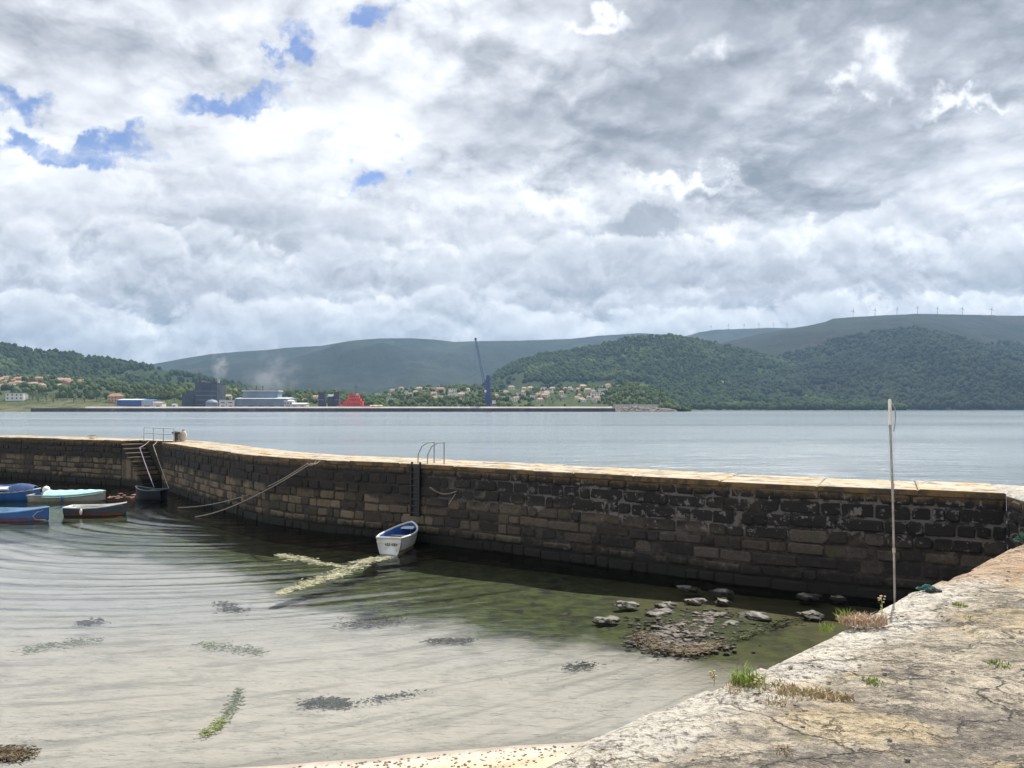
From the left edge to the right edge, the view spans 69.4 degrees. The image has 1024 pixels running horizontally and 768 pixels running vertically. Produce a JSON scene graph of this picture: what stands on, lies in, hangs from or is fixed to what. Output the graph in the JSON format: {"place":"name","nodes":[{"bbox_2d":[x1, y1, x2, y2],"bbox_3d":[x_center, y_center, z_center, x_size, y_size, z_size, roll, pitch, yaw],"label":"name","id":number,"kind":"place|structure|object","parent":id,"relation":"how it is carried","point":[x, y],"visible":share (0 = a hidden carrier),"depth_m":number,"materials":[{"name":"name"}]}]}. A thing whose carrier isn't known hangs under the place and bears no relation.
{"place":"outdoors","nodes":[
{"label":"outdoors","id":0,"kind":"place"},
{"bbox_2d":[0,405,133,411],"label":"shore bank","id":1,"kind":"structure","parent":0,"point":[3,408],"depth_m":934.12,"materials":[{"name":"green plant"}]},
{"bbox_2d":[6,351,209,386],"bbox_3d":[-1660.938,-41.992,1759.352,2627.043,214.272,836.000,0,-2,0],"label":"wooded hill","id":2,"kind":"structure","parent":0,"point":[140,371],"depth_m":1814.36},
{"bbox_2d":[0,341,268,389],"bbox_3d":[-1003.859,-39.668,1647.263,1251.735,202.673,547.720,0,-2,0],"label":"forest","id":3,"kind":"object","parent":2,"relation":"on","point":[44,362],"visible":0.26,"depth_m":1796.64,"materials":[{"name":"green plant"}]},
{"bbox_2d":[0,379,365,406],"bbox_3d":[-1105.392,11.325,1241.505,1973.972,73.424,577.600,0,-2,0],"label":"town slope","id":4,"kind":"structure","parent":0,"point":[69,402],"depth_m":1031.89,"materials":[{"name":"green plant"}]},
{"bbox_2d":[5,393,28,400],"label":"house","id":5,"kind":"structure","parent":4,"relation":"on","point":[16,396],"depth_m":1026.80,"materials":[{"name":"white concrete"}]},
{"bbox_2d":[67,391,81,402],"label":"broadleaf tree","id":6,"kind":"object","parent":4,"relation":"on","point":[73,396],"visible":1,"depth_m":1012.73,"materials":[{"name":"green plant"}]},
{"bbox_2d":[90,388,104,400],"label":"broadleaf tree","id":7,"kind":"object","parent":4,"relation":"on","point":[97,393],"visible":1,"depth_m":1039.81,"materials":[{"name":"green plant"}]},
{"bbox_2d":[107,393,123,402],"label":"house","id":8,"kind":"structure","parent":4,"relation":"on","point":[113,397],"depth_m":1030.01,"materials":[{"name":"ceramic"}]},
{"bbox_2d":[0,372,398,405],"bbox_3d":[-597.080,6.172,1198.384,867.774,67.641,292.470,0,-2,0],"label":"hedge scrub","id":9,"kind":"object","parent":4,"relation":"on","point":[112,384],"visible":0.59,"depth_m":1181.93,"materials":[{"name":"green plant"}]},
{"bbox_2d":[0,477,668,617],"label":"harbour water","id":10,"kind":"structure","parent":0,"point":[5,480],"depth_m":24.77,"materials":[{"name":"liquid"}]},
{"bbox_2d":[0,483,40,502],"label":"covered motorboat","id":11,"kind":"object","parent":10,"relation":"on","point":[18,492],"visible":0.87,"depth_m":31.65,"materials":[{"name":"fabric"}]},
{"bbox_2d":[0,506,49,523],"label":"blue boat","id":12,"kind":"object","parent":10,"relation":"on","point":[16,515],"visible":0.95,"depth_m":25.90,"materials":[{"name":"paint"}]},
{"bbox_2d":[26,489,105,503],"bbox_3d":[-19.033,4.830,31.761,3.049,0.588,1.236,0,-2,-5],"label":"rowing boat","id":13,"kind":"object","parent":10,"relation":"on","point":[69,496],"visible":0.94,"depth_m":31.42,"materials":[{"name":"teal"}]},
{"bbox_2d":[42,485,49,492],"bbox_3d":[-20.019,4.526,31.805,0.300,0.352,0.300,0,-2,0],"label":"mooring buoy","id":14,"kind":"object","parent":13,"relation":"on","point":[45,488],"visible":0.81,"depth_m":31.70,"materials":[{"name":"plastic"}]},
{"bbox_2d":[61,502,126,518],"bbox_3d":[-15.411,4.679,27.419,2.170,0.601,1.076,0,-2,-4],"label":"grey rowing boat","id":15,"kind":"object","parent":10,"relation":"on","point":[113,509],"visible":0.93,"depth_m":27.16,"materials":[{"name":"paint"}]},
{"bbox_2d":[107,493,135,498],"bbox_3d":[-17.239,5.031,33.173,1.662,0.068,2.727,1,-2,-31],"label":"floating debris","id":16,"kind":"object","parent":10,"relation":"on","point":[119,497],"visible":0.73,"depth_m":32.96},
{"bbox_2d":[135,486,168,501],"bbox_3d":[-15.805,4.796,32.323,1.402,0.692,0.832,0,-2,8],"label":"dark dinghy","id":17,"kind":"object","parent":10,"relation":"on","point":[149,493],"visible":0.96,"depth_m":32.05,"materials":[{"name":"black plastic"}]},
{"bbox_2d":[273,553,345,567],"bbox_3d":[-5.288,4.578,19.165,2.811,0.054,0.771,-1,-2,34],"label":"algae mat","id":18,"kind":"object","parent":10,"relation":"on","point":[308,560],"visible":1,"depth_m":19.20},
{"bbox_2d":[272,555,393,594],"bbox_3d":[-4.205,4.532,17.794,0.924,0.058,4.584,-1,-2,21],"label":"algae mat","id":19,"kind":"object","parent":10,"relation":"on","point":[330,576],"visible":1,"depth_m":17.54,"materials":[{"name":"plant"}]},
{"bbox_2d":[376,521,417,558],"bbox_3d":[-3.161,4.402,21.011,0.952,0.731,2.051,0,-2,10],"label":"white dinghy","id":20,"kind":"object","parent":10,"relation":"on","point":[397,540],"visible":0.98,"depth_m":20.30,"materials":[{"name":"paint"}]},
{"bbox_2d":[677,585,702,593],"bbox_3d":[3.916,4.539,16.338,0.554,0.129,0.361,0,-2,0],"label":"rock","id":21,"kind":"object","parent":10,"relation":"in","point":[687,589],"visible":1,"depth_m":16.28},
{"bbox_2d":[708,588,734,596],"bbox_3d":[4.545,4.527,16.085,0.628,0.146,0.390,0,-2,0],"label":"rock","id":22,"kind":"object","parent":10,"relation":"in","point":[720,592],"visible":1,"depth_m":15.98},
{"bbox_2d":[795,592,822,600],"bbox_3d":[6.287,4.510,15.652,0.570,0.141,0.393,-1,-2,18],"label":"rock","id":23,"kind":"object","parent":10,"relation":"in","point":[803,596],"visible":1,"depth_m":15.60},
{"bbox_2d":[829,595,846,602],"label":"rock","id":24,"kind":"object","parent":10,"relation":"in","point":[838,599],"visible":1,"depth_m":15.48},
{"bbox_2d":[153,333,674,394],"bbox_3d":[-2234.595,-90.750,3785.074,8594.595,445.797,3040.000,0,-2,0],"label":"hill","id":25,"kind":"structure","parent":0,"point":[368,366],"depth_m":3460.29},
{"bbox_2d":[0,503,880,767],"bbox_3d":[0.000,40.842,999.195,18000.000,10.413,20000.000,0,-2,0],"label":"beach and seabed","id":26,"kind":"structure","parent":0,"point":[143,684],"depth_m":12.19,"materials":[{"name":"sand"}]},
{"bbox_2d":[0,744,41,761],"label":"seaweed patch","id":27,"kind":"object","parent":26,"relation":"on","point":[11,753],"visible":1,"depth_m":8.45,"materials":[{"name":"plant"}]},
{"bbox_2d":[12,635,104,652],"bbox_3d":[-7.863,4.520,12.853,1.381,0.053,0.774,2,-3,-41],"label":"algae patch","id":28,"kind":"object","parent":26,"relation":"on","point":[75,642],"visible":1,"depth_m":12.86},
{"bbox_2d":[76,617,110,625],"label":"seaweed patch","id":29,"kind":"object","parent":26,"relation":"on","point":[86,622],"visible":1,"depth_m":14.37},
{"bbox_2d":[196,688,245,736],"bbox_3d":[-3.724,4.284,9.724,0.355,0.078,1.716,0,-2,-5],"label":"algae patch","id":30,"kind":"object","parent":26,"relation":"on","point":[216,726],"visible":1,"depth_m":9.54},
{"bbox_2d":[190,641,268,654],"bbox_3d":[-4.793,4.486,12.589,1.580,0.056,0.623,-1,-2,29],"label":"algae patch","id":31,"kind":"object","parent":26,"relation":"on","point":[235,649],"visible":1,"depth_m":12.59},
{"bbox_2d":[211,601,249,615],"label":"seaweed patch","id":32,"kind":"object","parent":26,"relation":"on","point":[225,606],"visible":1,"depth_m":15.50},
{"bbox_2d":[296,694,357,707],"bbox_3d":[-2.497,4.304,10.057,0.914,0.042,0.516,0,-2,0],"label":"seaweed patch","id":33,"kind":"object","parent":26,"relation":"on","point":[331,700],"visible":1,"depth_m":9.99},
{"bbox_2d":[333,613,409,629],"bbox_3d":[-2.689,4.590,14.257,1.544,0.071,1.141,1,-2,-22],"label":"seaweed patch","id":34,"kind":"object","parent":26,"relation":"on","point":[356,623],"visible":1,"depth_m":14.20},
{"bbox_2d":[354,689,426,703],"bbox_3d":[-1.640,4.309,10.211,1.069,0.038,0.311,1,-2,-25],"label":"seaweed patch","id":35,"kind":"object","parent":26,"relation":"on","point":[379,697],"visible":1,"depth_m":10.19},
{"bbox_2d":[293,745,573,767],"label":"beach pebbles","id":36,"kind":"object","parent":26,"relation":"on","point":[455,758],"visible":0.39,"depth_m":8.24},
{"bbox_2d":[421,637,478,643],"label":"seaweed patch","id":37,"kind":"object","parent":26,"relation":"on","point":[452,640],"visible":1,"depth_m":12.92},
{"bbox_2d":[0,435,1006,608],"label":"stone pier","id":38,"kind":"structure","parent":26,"relation":"on","point":[780,537],"depth_m":18.79,"materials":[{"name":"stone"}]},
{"bbox_2d":[143,427,174,441],"bbox_3d":[-17.989,2.563,37.657,3.621,0.670,0.043,-2,-3,42],"label":"steel railing","id":39,"kind":"object","parent":38,"relation":"on","point":[153,433],"visible":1,"depth_m":37.44,"materials":[{"name":"metal"}]},
{"bbox_2d":[139,441,153,486],"bbox_3d":[-17.198,3.728,34.769,0.489,1.939,3.607,1,-2,-30],"label":"hanging rope","id":40,"kind":"object","parent":39,"relation":"hanging from","point":[145,463],"visible":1,"depth_m":34.55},
{"bbox_2d":[153,442,168,487],"bbox_3d":[-16.751,3.825,35.164,0.317,2.101,2.944,1,-2,-36],"label":"hanging rope","id":41,"kind":"object","parent":39,"relation":"hanging from","point":[159,463],"visible":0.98,"depth_m":35.06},
{"bbox_2d":[172,431,179,441],"bbox_3d":[-16.860,2.620,37.141,0.400,0.520,0.400,0,-2,0],"label":"mooring bollard","id":42,"kind":"object","parent":38,"relation":"on","point":[176,434],"visible":0.94,"depth_m":37.04,"materials":[{"name":"metal"}]},
{"bbox_2d":[178,429,186,440],"bbox_3d":[-16.672,2.627,37.483,0.419,0.670,0.363,0,-2,0],"label":"canvas sack","id":43,"kind":"object","parent":38,"relation":"on","point":[182,435],"visible":0.93,"depth_m":37.35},
{"bbox_2d":[178,460,316,507],"bbox_3d":[-9.565,3.655,26.414,9.386,2.312,0.695,-2,-3,43],"label":"mooring rope","id":44,"kind":"object","parent":38,"relation":"attached to","point":[258,490],"visible":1,"depth_m":25.64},
{"bbox_2d":[195,460,320,516],"bbox_3d":[-8.594,3.621,25.254,6.582,2.329,0.877,-1,-2,36],"label":"mooring rope","id":45,"kind":"object","parent":38,"relation":"attached to","point":[261,492],"visible":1,"depth_m":25.29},
{"bbox_2d":[410,442,444,516],"bbox_3d":[-2.543,2.835,22.130,1.000,2.198,0.376,1,-2,-17],"label":"wall ladder","id":46,"kind":"object","parent":38,"relation":"attached to","point":[414,491],"depth_m":22.03,"materials":[{"name":"grey metal"}]},
{"bbox_2d":[430,487,456,504],"bbox_3d":[-2.006,3.248,21.456,1.000,0.464,0.056,-1,-2,34],"label":"mooring chain","id":47,"kind":"object","parent":38,"relation":"hanging from","point":[446,494],"visible":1,"depth_m":21.32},
{"bbox_2d":[563,661,606,671],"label":"seaweed patch","id":48,"kind":"object","parent":26,"relation":"on","point":[576,666],"visible":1,"depth_m":11.44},
{"bbox_2d":[592,615,619,624],"bbox_3d":[1.770,4.451,13.915,0.534,0.188,0.290,0,-2,0],"label":"rock","id":49,"kind":"object","parent":26,"relation":"on","point":[609,619],"visible":1,"depth_m":13.87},
{"bbox_2d":[614,600,639,610],"bbox_3d":[2.321,4.482,14.961,0.526,0.212,0.395,0,-2,0],"label":"rock","id":50,"kind":"object","parent":26,"relation":"on","point":[627,605],"visible":1,"depth_m":14.85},
{"bbox_2d":[644,608,675,616],"bbox_3d":[2.879,4.460,14.360,0.641,0.205,0.403,0,-2,0],"label":"rock","id":51,"kind":"object","parent":26,"relation":"on","point":[656,612],"visible":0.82,"depth_m":14.32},
{"bbox_2d":[654,601,677,608],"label":"rock","id":52,"kind":"object","parent":26,"relation":"on","point":[670,605],"visible":0.86,"depth_m":14.88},
{"bbox_2d":[620,630,731,656],"bbox_3d":[2.642,4.348,12.368,1.870,0.034,1.184,-1,-2,27],"label":"seaweed patch","id":53,"kind":"object","parent":26,"relation":"on","point":[645,637],"visible":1,"depth_m":12.27,"materials":[{"name":"plant"}]},
{"bbox_2d":[618,608,760,655],"bbox_3d":[3.205,4.410,13.379,2.635,0.123,2.812,0,-2,0],"label":"weedy heap","id":54,"kind":"object","parent":26,"relation":"on","point":[667,629],"visible":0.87,"depth_m":13.21,"materials":[{"name":"stone"}]},
{"bbox_2d":[684,598,706,604],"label":"rock","id":55,"kind":"object","parent":26,"relation":"on","point":[696,601],"visible":1,"depth_m":15.22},
{"bbox_2d":[714,597,731,605],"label":"rock","id":56,"kind":"object","parent":26,"relation":"on","point":[723,601],"visible":1,"depth_m":15.19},
{"bbox_2d":[722,620,740,625],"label":"rock","id":57,"kind":"object","parent":26,"relation":"on","point":[732,622],"visible":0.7,"depth_m":13.63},
{"bbox_2d":[737,611,771,619],"bbox_3d":[4.716,4.442,14.272,0.655,0.158,0.601,-1,-2,36],"label":"rock","id":58,"kind":"object","parent":26,"relation":"on","point":[755,615],"visible":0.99,"depth_m":14.09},
{"bbox_2d":[723,616,810,640],"bbox_3d":[4.739,4.427,13.413,2.710,0.124,0.642,2,-3,-45],"label":"seaweed patch","id":59,"kind":"object","parent":26,"relation":"on","point":[774,624],"visible":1,"depth_m":13.40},
{"bbox_2d":[546,496,1023,767],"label":"quay wall","id":60,"kind":"structure","parent":26,"relation":"on","point":[1014,513],"depth_m":6.47,"materials":[{"name":"stone"}]},
{"bbox_2d":[709,670,717,686],"bbox_3d":[1.209,1.765,4.435,0.042,0.098,0.060,1,-2,-22],"label":"flower stalk","id":61,"kind":"object","parent":60,"relation":"on","point":[713,676],"visible":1,"depth_m":4.43,"materials":[{"name":"beige plant"}]},
{"bbox_2d":[835,607,855,620],"bbox_3d":[2.587,1.791,5.783,0.162,0.115,0.130,-1,-2,36],"label":"grass tuft","id":62,"kind":"object","parent":60,"relation":"on","point":[842,614],"visible":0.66,"depth_m":5.78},
{"bbox_2d":[794,610,823,620],"bbox_3d":[5.780,4.475,14.283,0.565,0.163,0.373,0,-2,0],"label":"rock","id":63,"kind":"object","parent":26,"relation":"on","point":[815,615],"visible":0.99,"depth_m":14.23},
{"bbox_2d":[888,399,895,602],"bbox_3d":[3.542,2.358,6.833,0.064,4.439,0.030,0,-2,0],"label":"marker pole","id":64,"kind":"object","parent":26,"relation":"on","point":[890,403],"visible":0.82,"depth_m":6.87,"materials":[{"name":"metal"}]},
{"bbox_2d":[0,410,1023,510],"bbox_3d":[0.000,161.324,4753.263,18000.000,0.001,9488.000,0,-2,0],"label":"sea","id":65,"kind":"structure","parent":0,"point":[975,446],"depth_m":104.45,"materials":[{"name":"grey liquid"}]},
{"bbox_2d":[31,407,614,411],"bbox_3d":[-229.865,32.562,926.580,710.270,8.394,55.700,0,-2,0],"label":"harbour jetty","id":66,"kind":"object","parent":65,"relation":"on","point":[347,409],"visible":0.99,"depth_m":899.47,"materials":[{"name":"concrete"}]},
{"bbox_2d":[474,338,494,406],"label":"harbour crane","id":67,"kind":"object","parent":66,"relation":"on","point":[488,400],"visible":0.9,"depth_m":923.35,"materials":[{"name":"blue paint"}]},
{"bbox_2d":[336,387,369,406],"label":"red ship","id":68,"kind":"object","parent":65,"relation":"on","point":[354,400],"visible":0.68,"depth_m":957.27,"materials":[{"name":"paint"}]},
{"bbox_2d":[609,404,677,411],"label":"breakwater head","id":69,"kind":"object","parent":65,"relation":"in","point":[640,407],"visible":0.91,"depth_m":904.26},
{"bbox_2d":[0,0,1023,363],"label":"sky","id":70,"kind":"structure","parent":0,"point":[180,179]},
{"bbox_2d":[387,384,673,410],"bbox_3d":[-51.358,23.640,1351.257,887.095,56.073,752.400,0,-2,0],"label":"harbour town slope","id":71,"kind":"structure","parent":0,"point":[570,401],"depth_m":1103.68,"materials":[{"name":"green plant"}]},
{"bbox_2d":[512,396,519,401],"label":"house","id":72,"kind":"structure","parent":71,"relation":"on","point":[515,398],"depth_m":1109.38,"materials":[{"name":"ceramic"}]},
{"bbox_2d":[372,381,690,410],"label":"hedge scrub","id":73,"kind":"object","parent":71,"relation":"on","point":[635,389],"visible":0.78,"depth_m":1144.83,"materials":[{"name":"green plant"}]},
{"bbox_2d":[536,398,543,402],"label":"house","id":74,"kind":"structure","parent":71,"relation":"on","point":[539,400],"depth_m":1094.25,"materials":[{"name":"tile"}]},
{"bbox_2d":[584,388,590,392],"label":"house","id":75,"kind":"structure","parent":71,"relation":"on","point":[587,390],"depth_m":1238.78,"materials":[{"name":"paint"}]},
{"bbox_2d":[590,392,601,396],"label":"house","id":76,"kind":"structure","parent":71,"relation":"on","point":[595,393],"depth_m":1148.49,"materials":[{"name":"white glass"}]},
{"bbox_2d":[592,396,600,402],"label":"house","id":77,"kind":"structure","parent":71,"relation":"on","point":[595,398],"depth_m":1073.91,"materials":[{"name":"ceramic"}]},
{"bbox_2d":[501,337,909,409],"bbox_3d":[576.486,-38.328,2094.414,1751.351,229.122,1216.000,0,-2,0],"label":"wooded hill","id":78,"kind":"structure","parent":0,"point":[517,383],"depth_m":1818.10,"materials":[{"name":"plant"}]},
{"bbox_2d":[473,333,907,409],"bbox_3d":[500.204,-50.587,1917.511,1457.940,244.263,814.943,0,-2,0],"label":"forest","id":79,"kind":"object","parent":78,"relation":"on","point":[696,391],"visible":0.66,"depth_m":1955.48,"materials":[{"name":"green plant"}]},
{"bbox_2d":[686,328,788,343],"bbox_3d":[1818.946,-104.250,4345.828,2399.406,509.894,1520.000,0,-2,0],"label":"distant ridge","id":80,"kind":"structure","parent":0,"point":[723,336],"depth_m":4494.54,"materials":[{"name":"plant"}]},
{"bbox_2d":[562,484,1023,767],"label":"quay pavement","id":81,"kind":"structure","parent":0,"point":[980,694],"depth_m":4.10,"materials":[{"name":"stone"}]},
{"bbox_2d":[724,662,770,687],"bbox_3d":[1.388,1.751,4.431,0.336,0.105,0.269,1,-2,-35],"label":"grass tuft","id":82,"kind":"object","parent":81,"relation":"on","point":[749,678],"visible":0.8,"depth_m":4.43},
{"bbox_2d":[754,675,762,691],"bbox_3d":[1.423,1.746,4.273,0.060,0.125,0.048,1,-2,-33],"label":"flower stalk","id":83,"kind":"object","parent":81,"relation":"on","point":[761,680],"visible":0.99,"depth_m":4.26,"materials":[{"name":"yellow plant"}]},
{"bbox_2d":[724,673,805,706],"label":"dry grass","id":84,"kind":"structure","parent":81,"relation":"on","point":[768,701],"depth_m":4.28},
{"bbox_2d":[772,742,791,755],"bbox_3d":[1.303,1.757,3.548,0.124,0.035,0.130,0,-2,0],"label":"crack weed","id":85,"kind":"object","parent":81,"relation":"on","point":[786,751],"visible":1,"depth_m":3.56,"materials":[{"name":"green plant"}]},
{"bbox_2d":[743,681,855,700],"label":"dry grass","id":86,"kind":"structure","parent":81,"relation":"on","point":[827,692],"depth_m":4.26,"materials":[{"name":"plant"}]},
{"bbox_2d":[819,621,834,632],"bbox_3d":[2.345,1.805,5.516,0.105,0.069,0.148,-1,-2,35],"label":"grass tuft","id":87,"kind":"object","parent":81,"relation":"on","point":[828,628],"visible":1,"depth_m":5.50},
{"bbox_2d":[635,551,1023,763],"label":"loose grit","id":88,"kind":"object","parent":81,"relation":"on","point":[907,759],"visible":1,"depth_m":4.50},
{"bbox_2d":[835,610,889,626],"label":"dry grass","id":89,"kind":"structure","parent":81,"relation":"on","point":[855,620],"depth_m":5.66,"materials":[{"name":"plant"}]},
{"bbox_2d":[860,675,884,686],"bbox_3d":[2.177,1.788,4.465,0.120,0.034,0.126,1,-2,-36],"label":"crack weed","id":90,"kind":"object","parent":81,"relation":"on","point":[869,679],"visible":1,"depth_m":4.46,"materials":[{"name":"green plant"}]},
{"bbox_2d":[878,595,885,613],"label":"flower stalk","id":91,"kind":"object","parent":81,"relation":"on","point":[881,596],"visible":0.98,"depth_m":5.83,"materials":[{"name":"yellow plant"}]},
{"bbox_2d":[915,584,936,589],"bbox_3d":[3.772,1.843,6.733,0.193,0.050,0.119,0,-2,0],"label":"net tangle","id":92,"kind":"object","parent":81,"relation":"on","point":[925,586],"visible":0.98,"depth_m":6.72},
{"bbox_2d":[925,588,941,591],"bbox_3d":[3.806,1.854,6.677,0.154,0.032,0.095,0,-2,0],"label":"dark rope tangle","id":93,"kind":"object","parent":81,"relation":"on","point":[933,590],"visible":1,"depth_m":6.65,"materials":[{"name":"fabric"}]},
{"bbox_2d":[951,601,967,606],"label":"crack weed","id":94,"kind":"object","parent":81,"relation":"on","point":[958,604],"visible":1,"depth_m":6.21,"materials":[{"name":"green plant"}]},
{"bbox_2d":[985,659,1010,668],"bbox_3d":[3.141,1.797,4.753,0.142,0.035,0.166,0,-2,0],"label":"crack weed","id":95,"kind":"object","parent":81,"relation":"on","point":[991,660],"visible":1,"depth_m":4.77,"materials":[{"name":"green plant"}]},
{"bbox_2d":[1010,533,1021,546],"bbox_3d":[6.096,1.887,8.952,0.140,0.161,0.043,0,-2,0],"label":"mooring ring","id":96,"kind":"object","parent":81,"relation":"on","point":[1016,542],"visible":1,"depth_m":8.94,"materials":[{"name":"black metal"}]},
{"bbox_2d":[1013,533,1023,541],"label":"green rope coil","id":97,"kind":"object","parent":81,"relation":"on","point":[1016,538],"visible":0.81,"depth_m":9.20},
{"bbox_2d":[722,314,1023,409],"bbox_3d":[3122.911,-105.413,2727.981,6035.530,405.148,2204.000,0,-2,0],"label":"moor hill","id":98,"kind":"structure","parent":0,"point":[984,329],"depth_m":2680.91,"materials":[{"name":"plant"}]},
{"bbox_2d":[723,324,1023,409],"bbox_3d":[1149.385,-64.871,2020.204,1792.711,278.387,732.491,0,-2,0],"label":"forest","id":99,"kind":"object","parent":98,"relation":"on","point":[898,380],"visible":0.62,"depth_m":1955.59,"materials":[{"name":"green plant"}]},
{"bbox_3d":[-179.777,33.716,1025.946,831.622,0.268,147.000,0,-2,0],"label":"harbour ground","id":100,"kind":"structure","parent":0,"visible":0},
{"bbox_2d":[117,399,144,406],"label":"warehouse","id":101,"kind":"structure","parent":100,"relation":"on","point":[130,402],"depth_m":959.73,"materials":[{"name":"metal"}]},
{"bbox_2d":[141,399,160,406],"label":"warehouse","id":102,"kind":"structure","parent":100,"relation":"on","point":[147,403],"depth_m":959.73,"materials":[{"name":"metal"}]},
{"bbox_2d":[154,402,165,406],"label":"shed","id":103,"kind":"structure","parent":100,"relation":"on","point":[159,404],"depth_m":957.69,"materials":[{"name":"metal"}]},
{"bbox_2d":[182,376,225,406],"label":"factory","id":104,"kind":"structure","parent":100,"relation":"on","point":[201,394],"depth_m":985.52,"materials":[{"name":"metal"}]},
{"bbox_2d":[205,399,217,406],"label":"storage tank","id":105,"kind":"object","parent":100,"relation":"on","point":[211,403],"visible":0.89,"depth_m":963.47,"materials":[{"name":"metal"}]},
{"bbox_2d":[219,400,226,406],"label":"box shed","id":106,"kind":"structure","parent":100,"relation":"on","point":[222,403],"depth_m":961.69,"materials":[{"name":"metal"}]},
{"bbox_2d":[227,400,234,406],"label":"box shed","id":107,"kind":"structure","parent":100,"relation":"on","point":[230,403],"depth_m":961.69,"materials":[{"name":"metal"}]},
{"bbox_2d":[235,386,296,406],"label":"factory shed","id":108,"kind":"structure","parent":100,"relation":"on","point":[262,398],"depth_m":967.33,"materials":[{"name":"metal"}]},
{"bbox_2d":[284,400,294,406],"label":"white works","id":109,"kind":"structure","parent":100,"relation":"on","point":[288,403],"depth_m":962.71,"materials":[{"name":"metal"}]},
{"bbox_2d":[291,403,308,406],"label":"long shed","id":110,"kind":"structure","parent":100,"relation":"on","point":[299,404],"depth_m":961.64,"materials":[{"name":"metal"}]},
{"bbox_2d":[318,392,326,406],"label":"silo","id":111,"kind":"object","parent":100,"relation":"on","point":[321,399],"visible":0.88,"depth_m":969.90,"materials":[{"name":"metal"}]},
{"bbox_2d":[328,394,333,406],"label":"silo","id":112,"kind":"structure","parent":100,"relation":"on","point":[330,400],"depth_m":971.86,"materials":[{"name":"metal"}]},
{"bbox_2d":[334,392,340,406],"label":"silo","id":113,"kind":"object","parent":100,"relation":"on","point":[337,396],"visible":0.88,"depth_m":969.95,"materials":[{"name":"metal"}]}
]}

